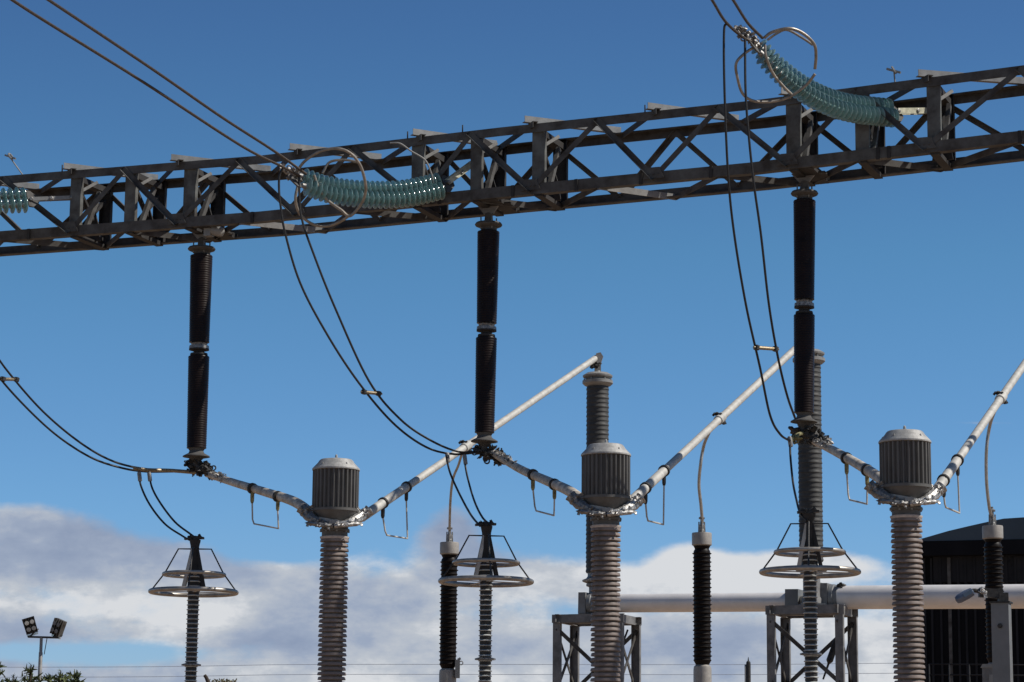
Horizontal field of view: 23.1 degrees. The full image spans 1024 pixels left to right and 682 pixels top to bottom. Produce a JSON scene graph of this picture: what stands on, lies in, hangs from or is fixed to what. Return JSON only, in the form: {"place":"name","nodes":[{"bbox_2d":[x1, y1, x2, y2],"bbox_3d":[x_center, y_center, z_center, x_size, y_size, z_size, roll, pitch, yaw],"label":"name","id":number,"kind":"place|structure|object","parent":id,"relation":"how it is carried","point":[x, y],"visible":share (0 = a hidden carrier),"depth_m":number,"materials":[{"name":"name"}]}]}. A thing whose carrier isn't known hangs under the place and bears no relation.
{"place":"outdoors","nodes":[
{"label":"outdoors","id":0,"kind":"place"},
{"bbox_2d":[0,0,1023,681],"label":"sky","id":1,"kind":"structure","parent":0,"point":[918,301],"materials":[{"name":"blue"}]},
{"bbox_2d":[919,517,1023,681],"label":"industrial hall","id":2,"kind":"structure","parent":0,"point":[954,557],"depth_m":94.00,"materials":[{"name":"black metal"}]},
{"label":"ground","id":3,"kind":"structure","parent":0,"visible":0},
{"bbox_2d":[0,662,6,681],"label":"conifer tree","id":4,"kind":"object","parent":3,"relation":"on","point":[1,671],"visible":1,"depth_m":69.56,"materials":[{"name":"green plant"}]},
{"bbox_2d":[4,673,21,681],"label":"conifer tree","id":5,"kind":"object","parent":3,"relation":"on","point":[12,680],"visible":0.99,"depth_m":71.38,"materials":[{"name":"green plant"}]},
{"bbox_2d":[19,662,46,681],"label":"conifer tree","id":6,"kind":"object","parent":3,"relation":"on","point":[29,670],"visible":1,"depth_m":69.38,"materials":[{"name":"green plant"}]},
{"bbox_2d":[22,616,66,680],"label":"floodlight mast","id":7,"kind":"object","parent":3,"relation":"on","point":[57,629],"visible":1,"depth_m":89.46,"materials":[{"name":"metal"}]},
{"bbox_2d":[41,672,56,681],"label":"conifer tree","id":8,"kind":"object","parent":3,"relation":"on","point":[48,677],"visible":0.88,"depth_m":73.34,"materials":[{"name":"green plant"}]},
{"bbox_2d":[52,669,72,681],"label":"conifer tree","id":9,"kind":"object","parent":3,"relation":"on","point":[59,679],"visible":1,"depth_m":69.40,"materials":[{"name":"green plant"}]},
{"bbox_2d":[66,669,85,681],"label":"conifer tree","id":10,"kind":"object","parent":3,"relation":"on","point":[76,676],"visible":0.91,"depth_m":70.36,"materials":[{"name":"green plant"}]},
{"bbox_2d":[148,534,238,681],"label":"ring topped post","id":11,"kind":"object","parent":3,"relation":"on","point":[194,574],"visible":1,"depth_m":39.29,"materials":[{"name":"ceramic"}]},
{"bbox_2d":[203,674,210,681],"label":"dead tree stub","id":12,"kind":"object","parent":3,"relation":"on","point":[205,676],"visible":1,"depth_m":59.48,"materials":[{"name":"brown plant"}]},
{"bbox_2d":[211,678,236,681],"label":"pale shrub","id":13,"kind":"object","parent":3,"relation":"on","point":[223,680],"visible":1,"depth_m":59.41,"materials":[{"name":"green plant"}]},
{"bbox_2d":[296,454,372,681],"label":"current transformer","id":14,"kind":"object","parent":3,"relation":"on","point":[334,511],"visible":1,"depth_m":37.26,"materials":[{"name":"ceramic"}]},
{"bbox_2d":[439,527,458,681],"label":"surge arrester","id":15,"kind":"object","parent":3,"relation":"on","point":[449,549],"visible":0.9,"depth_m":41.86,"materials":[{"name":"ceramic"}]},
{"bbox_2d":[455,657,462,677],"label":"counter box","id":16,"kind":"object","parent":15,"relation":"attached to","point":[457,667],"visible":1,"depth_m":41.65,"materials":[{"name":"grey metal"}]},
{"bbox_2d":[438,519,533,681],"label":"ring topped post","id":17,"kind":"object","parent":3,"relation":"on","point":[486,565],"visible":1,"depth_m":36.87,"materials":[{"name":"ceramic"}]},
{"bbox_2d":[464,464,491,525],"bbox_3d":[-0.547,2.265,38.059,0.071,1.305,1.972,3,-11,-13],"label":"dropper cable","id":18,"kind":"object","parent":17,"relation":"attached to","point":[479,512],"visible":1,"depth_m":38.21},
{"bbox_2d":[463,454,467,464],"bbox_3d":[-0.732,1.850,39.032,0.083,0.164,0.098,1,-10,0],"label":"cable lug","id":19,"kind":"object","parent":18,"relation":"attached to","point":[465,459],"visible":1,"depth_m":39.02,"materials":[{"name":"metal"}]},
{"bbox_2d":[0,65,1023,256],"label":"lattice gantry beam","id":20,"kind":"structure","parent":3,"relation":"on","point":[550,187],"depth_m":39.65,"materials":[{"name":"metal"}]},
{"bbox_2d":[0,187,71,213],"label":"glass insulator string","id":21,"kind":"object","parent":20,"relation":"attached to","point":[10,200],"visible":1,"depth_m":41.87,"materials":[{"name":"glass"}]},
{"bbox_2d":[183,237,220,480],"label":"hanging insulator","id":22,"kind":"object","parent":20,"relation":"hanging from","point":[201,257],"visible":0.98,"depth_m":41.19,"materials":[{"name":"ceramic"}]},
{"bbox_2d":[133,466,195,473],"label":"pipe end sleeve","id":23,"kind":"object","parent":22,"relation":"attached to","point":[160,470],"visible":1,"depth_m":40.90,"materials":[{"name":"metal"}]},
{"bbox_2d":[0,360,133,467],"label":"jumper cable","id":24,"kind":"object","parent":23,"relation":"attached to","point":[53,421],"visible":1,"depth_m":39.73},
{"bbox_2d":[0,377,171,472],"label":"jumper cable","id":25,"kind":"object","parent":23,"relation":"attached to","point":[46,426],"visible":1,"depth_m":39.86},
{"bbox_2d":[1,376,19,381],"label":"cable spacer","id":26,"kind":"object","parent":25,"relation":"attached to","point":[3,378],"visible":1,"depth_m":38.81,"materials":[{"name":"silver metal"}]},
{"bbox_2d":[137,472,141,480],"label":"cable lug","id":27,"kind":"object","parent":23,"relation":"attached to","point":[139,475],"visible":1,"depth_m":40.61,"materials":[{"name":"metal"}]},
{"bbox_2d":[139,481,189,540],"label":"dropper cable","id":28,"kind":"object","parent":27,"relation":"hanging from","point":[157,515],"visible":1,"depth_m":40.19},
{"bbox_2d":[147,472,151,480],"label":"cable lug","id":29,"kind":"object","parent":23,"relation":"attached to","point":[149,475],"visible":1,"depth_m":40.68,"materials":[{"name":"metal"}]},
{"bbox_2d":[149,481,193,535],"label":"dropper cable","id":30,"kind":"object","parent":23,"relation":"hanging from","point":[170,516],"visible":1,"depth_m":40.20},
{"bbox_2d":[204,472,309,528],"bbox_3d":[-3.917,2.412,39.240,0.306,1.167,3.986,7,-12,-30],"label":"sloping pipe","id":31,"kind":"object","parent":22,"relation":"hanging from","point":[277,497],"visible":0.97,"depth_m":39.33,"materials":[{"name":"metal"}]},
{"bbox_2d":[279,142,470,227],"bbox_3d":[-1.962,-2.495,38.873,3.456,1.446,1.218,5,-11,-23],"label":"glass insulator string","id":32,"kind":"object","parent":20,"relation":"attached to","point":[411,192],"visible":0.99,"depth_m":38.86,"materials":[{"name":"glass"}]},
{"bbox_2d":[10,0,300,176],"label":"line conductor","id":33,"kind":"object","parent":32,"relation":"attached to","point":[143,82],"visible":1,"depth_m":34.66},
{"bbox_2d":[278,168,477,454],"bbox_3d":[-2.060,-0.421,38.599,3.636,4.139,0.217,8,-12,-34],"label":"jumper cable","id":34,"kind":"object","parent":33,"relation":"hanging from","point":[336,349],"visible":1,"depth_m":37.95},
{"bbox_2d":[360,389,381,395],"bbox_3d":[-2.142,0.790,38.212,0.349,0.085,0.114,5,-11,-24],"label":"cable spacer","id":35,"kind":"object","parent":34,"relation":"attached to","point":[365,392],"visible":1,"depth_m":38.20,"materials":[{"name":"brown metal"}]},
{"bbox_3d":[-1.005,1.819,39.038,0.083,0.164,0.098,1,-10,0],"label":"cable lug","id":36,"kind":"object","parent":34,"relation":"attached to","visible":0},
{"bbox_2d":[445,455,480,526],"bbox_3d":[-0.722,2.259,38.047,0.099,1.343,1.955,4,-11,-17],"label":"dropper cable","id":37,"kind":"object","parent":36,"relation":"hanging from","point":[465,505],"visible":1,"depth_m":38.42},
{"bbox_2d":[47,0,306,174],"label":"line conductor","id":38,"kind":"object","parent":32,"relation":"attached to","point":[169,81],"visible":1,"depth_m":34.97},
{"bbox_2d":[298,177,474,452],"bbox_3d":[-1.869,-0.384,38.682,3.265,4.041,0.206,7,-12,-32],"label":"jumper cable","id":39,"kind":"object","parent":32,"relation":"hanging from","point":[353,349],"visible":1,"depth_m":38.15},
{"bbox_2d":[471,212,511,466],"bbox_3d":[-0.306,-0.038,39.506,0.655,4.083,0.441,1,-10,0],"label":"hanging insulator","id":40,"kind":"object","parent":20,"relation":"hanging from","point":[488,233],"visible":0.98,"depth_m":39.39,"materials":[{"name":"ceramic"}]},
{"bbox_2d":[491,449,580,515],"bbox_3d":[0.442,2.057,37.435,0.262,1.324,3.692,5,-11,-22],"label":"sloping pipe","id":41,"kind":"object","parent":40,"relation":"hanging from","point":[534,475],"visible":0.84,"depth_m":37.65,"materials":[{"name":"metal"}]},
{"bbox_2d":[788,181,833,446],"bbox_3d":[4.479,-0.424,37.698,0.670,4.095,0.420,1,-10,0],"label":"hanging insulator","id":42,"kind":"object","parent":20,"relation":"hanging from","point":[804,207],"visible":0.98,"depth_m":37.58,"materials":[{"name":"ceramic"}]},
{"bbox_2d":[791,431,803,443],"bbox_3d":[4.263,1.424,37.072,0.165,0.260,0.584,-5,-12,27],"label":"cable clamp","id":43,"kind":"object","parent":42,"relation":"attached to","point":[796,438],"visible":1,"depth_m":36.92,"materials":[{"name":"metal"}]},
{"bbox_2d":[811,437,879,504],"bbox_3d":[4.901,1.771,35.785,0.278,1.234,3.130,3,-11,-12],"label":"sloping pipe","id":44,"kind":"object","parent":42,"relation":"hanging from","point":[866,470],"visible":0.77,"depth_m":35.96,"materials":[{"name":"metal"}]},
{"bbox_2d":[734,25,926,127],"bbox_3d":[4.978,-3.815,36.779,4.247,1.103,0.881,8,-13,-36],"label":"glass insulator string","id":45,"kind":"object","parent":20,"relation":"attached to","point":[795,83],"visible":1,"depth_m":36.41,"materials":[{"name":"glass"}]},
{"bbox_2d":[711,0,752,42],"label":"line conductor","id":46,"kind":"object","parent":45,"relation":"attached to","point":[726,22],"visible":1,"depth_m":35.03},
{"bbox_2d":[723,24,789,441],"bbox_3d":[3.503,-1.488,35.953,0.133,5.535,3.059,-4,-11,22],"label":"jumper cable","id":47,"kind":"object","parent":46,"relation":"hanging from","point":[738,261],"visible":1,"depth_m":35.15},
{"bbox_2d":[753,345,778,351],"bbox_3d":[3.634,0.102,35.657,0.465,0.096,0.109,8,-12,-34],"label":"cable spacer","id":48,"kind":"object","parent":47,"relation":"attached to","point":[773,348],"visible":1,"depth_m":35.64,"materials":[{"name":"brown metal"}]},
{"bbox_2d":[787,436,792,446],"bbox_3d":[4.098,1.481,36.821,0.083,0.164,0.098,1,-10,0],"label":"cable lug","id":49,"kind":"object","parent":47,"relation":"attached to","point":[790,442],"visible":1,"depth_m":36.81,"materials":[{"name":"metal"}]},
{"bbox_2d":[789,445,807,521],"bbox_3d":[4.079,2.009,35.929,0.103,1.360,1.626,1,-10,-2],"label":"dropper cable","id":50,"kind":"object","parent":49,"relation":"hanging from","point":[794,490],"visible":1,"depth_m":36.17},
{"bbox_2d":[744,39,795,418],"bbox_3d":[3.799,-1.582,36.243,0.147,5.140,2.407,-4,-11,22],"label":"jumper cable","id":51,"kind":"object","parent":46,"relation":"hanging from","point":[761,240],"visible":1,"depth_m":35.49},
{"bbox_2d":[732,0,763,38],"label":"line conductor","id":52,"kind":"object","parent":45,"relation":"attached to","point":[746,20],"visible":1,"depth_m":34.94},
{"bbox_2d":[552,613,641,681],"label":"steel stand","id":53,"kind":"object","parent":3,"relation":"on","point":[576,622],"visible":0.75,"depth_m":45.63,"materials":[{"name":"grey metal"}]},
{"bbox_2d":[582,352,612,613],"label":"tall post insulator","id":54,"kind":"object","parent":53,"relation":"on","point":[597,382],"visible":0.41,"depth_m":46.35,"materials":[{"name":"ceramic"}]},
{"bbox_2d":[368,355,596,538],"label":"diagonal tube","id":55,"kind":"object","parent":54,"relation":"attached to","point":[383,503],"visible":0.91,"depth_m":40.70,"materials":[{"name":"metal"}]},
{"bbox_2d":[448,455,462,530],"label":"lead conductor","id":56,"kind":"object","parent":55,"relation":"hanging from","point":[451,490],"visible":0.85,"depth_m":41.71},
{"bbox_2d":[578,589,802,613],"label":"horizontal tube","id":57,"kind":"object","parent":53,"relation":"on","point":[732,602],"visible":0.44,"depth_m":44.80,"materials":[{"name":"metal"}]},
{"bbox_2d":[566,439,645,681],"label":"current transformer","id":58,"kind":"object","parent":3,"relation":"on","point":[605,499],"visible":1,"depth_m":35.40,"materials":[{"name":"ceramic"}]},
{"bbox_2d":[692,517,711,681],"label":"surge arrester","id":59,"kind":"object","parent":3,"relation":"on","point":[702,604],"visible":1,"depth_m":39.99,"materials":[{"name":"ceramic"}]},
{"bbox_2d":[745,657,750,681],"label":"vent pole","id":60,"kind":"object","parent":3,"relation":"on","point":[748,671],"visible":1,"depth_m":59.52,"materials":[{"name":"metal"}]},
{"bbox_2d":[759,506,860,681],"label":"ring topped post","id":61,"kind":"object","parent":3,"relation":"on","point":[808,550],"visible":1,"depth_m":34.84,"materials":[{"name":"ceramic"}]},
{"bbox_2d":[765,604,858,681],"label":"steel stand","id":62,"kind":"object","parent":3,"relation":"on","point":[836,644],"visible":0.91,"depth_m":42.98,"materials":[{"name":"grey metal"}]},
{"bbox_2d":[793,332,826,604],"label":"tall post insulator","id":63,"kind":"object","parent":62,"relation":"on","point":[810,487],"visible":0.48,"depth_m":43.53,"materials":[{"name":"ceramic"}]},
{"bbox_2d":[631,346,793,524],"bbox_3d":[3.460,1.194,39.910,0.219,4.139,8.648,-4,-11,24],"label":"diagonal tube","id":64,"kind":"object","parent":63,"relation":"attached to","point":[662,472],"visible":0.99,"depth_m":38.50,"materials":[{"name":"metal"}]},
{"bbox_2d":[697,434,709,522],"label":"lead conductor","id":65,"kind":"object","parent":64,"relation":"attached to","point":[699,478],"visible":0.93,"depth_m":40.22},
{"bbox_2d":[799,582,1023,617],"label":"horizontal tube","id":66,"kind":"object","parent":62,"relation":"on","point":[882,596],"visible":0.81,"depth_m":42.80,"materials":[{"name":"metal"}]},
{"bbox_2d":[864,425,946,681],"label":"current transformer","id":67,"kind":"object","parent":3,"relation":"on","point":[905,488],"visible":1,"depth_m":33.83,"materials":[{"name":"ceramic"}]},
{"bbox_2d":[928,663,1023,681],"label":"yard railing","id":68,"kind":"object","parent":3,"relation":"on","point":[949,674],"visible":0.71,"depth_m":79.40,"materials":[{"name":"grey metal"}]},
{"bbox_2d":[955,587,1012,681],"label":"lamp post","id":69,"kind":"object","parent":3,"relation":"on","point":[1002,657],"visible":1,"depth_m":32.77,"materials":[{"name":"metal"}]},
{"bbox_2d":[963,590,971,596],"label":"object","id":70,"kind":"structure","parent":69,"relation":"in","point":[969,592],"depth_m":32.87,"materials":[{"name":"glass"}]},
{"bbox_2d":[980,664,992,681],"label":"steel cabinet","id":71,"kind":"object","parent":3,"relation":"on","point":[987,673],"visible":0.42,"depth_m":35.63,"materials":[{"name":"grey metal"}]},
{"bbox_2d":[982,507,1003,663],"bbox_3d":[7.450,5.604,38.392,0.800,6.142,0.800,1,-10,0],"label":"surge arrester","id":72,"kind":"object","parent":3,"relation":"on","point":[992,534],"visible":0.58,"depth_m":38.67,"materials":[{"name":"ceramic"}]},
{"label":"utility pole","id":73,"kind":"object","parent":3,"relation":"on","visible":0},
{"bbox_2d":[142,673,886,676],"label":"wire","id":74,"kind":"object","parent":73,"relation":"attached to","point":[493,674],"visible":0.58,"depth_m":148.83,"materials":[{"name":"grey metal"}]},
{"bbox_2d":[142,663,886,666],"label":"wire","id":75,"kind":"object","parent":73,"relation":"attached to","point":[492,664],"visible":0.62,"depth_m":148.94,"materials":[{"name":"grey metal"}]},
{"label":"steel pedestal","id":76,"kind":"object","parent":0,"visible":0},
{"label":"tall post insulator","id":77,"kind":"object","parent":76,"relation":"on","visible":0},
{"bbox_2d":[934,359,1023,513],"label":"diagonal tube","id":78,"kind":"object","parent":77,"relation":"attached to","point":[952,468],"visible":0.96,"depth_m":36.23,"materials":[{"name":"metal"}]},
{"bbox_2d":[984,413,995,516],"bbox_3d":[7.333,1.870,38.277,0.135,1.517,1.619,-1,-10,7],"label":"lead conductor","id":79,"kind":"object","parent":78,"relation":"attached to","point":[986,467],"visible":0.91,"depth_m":38.73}
]}

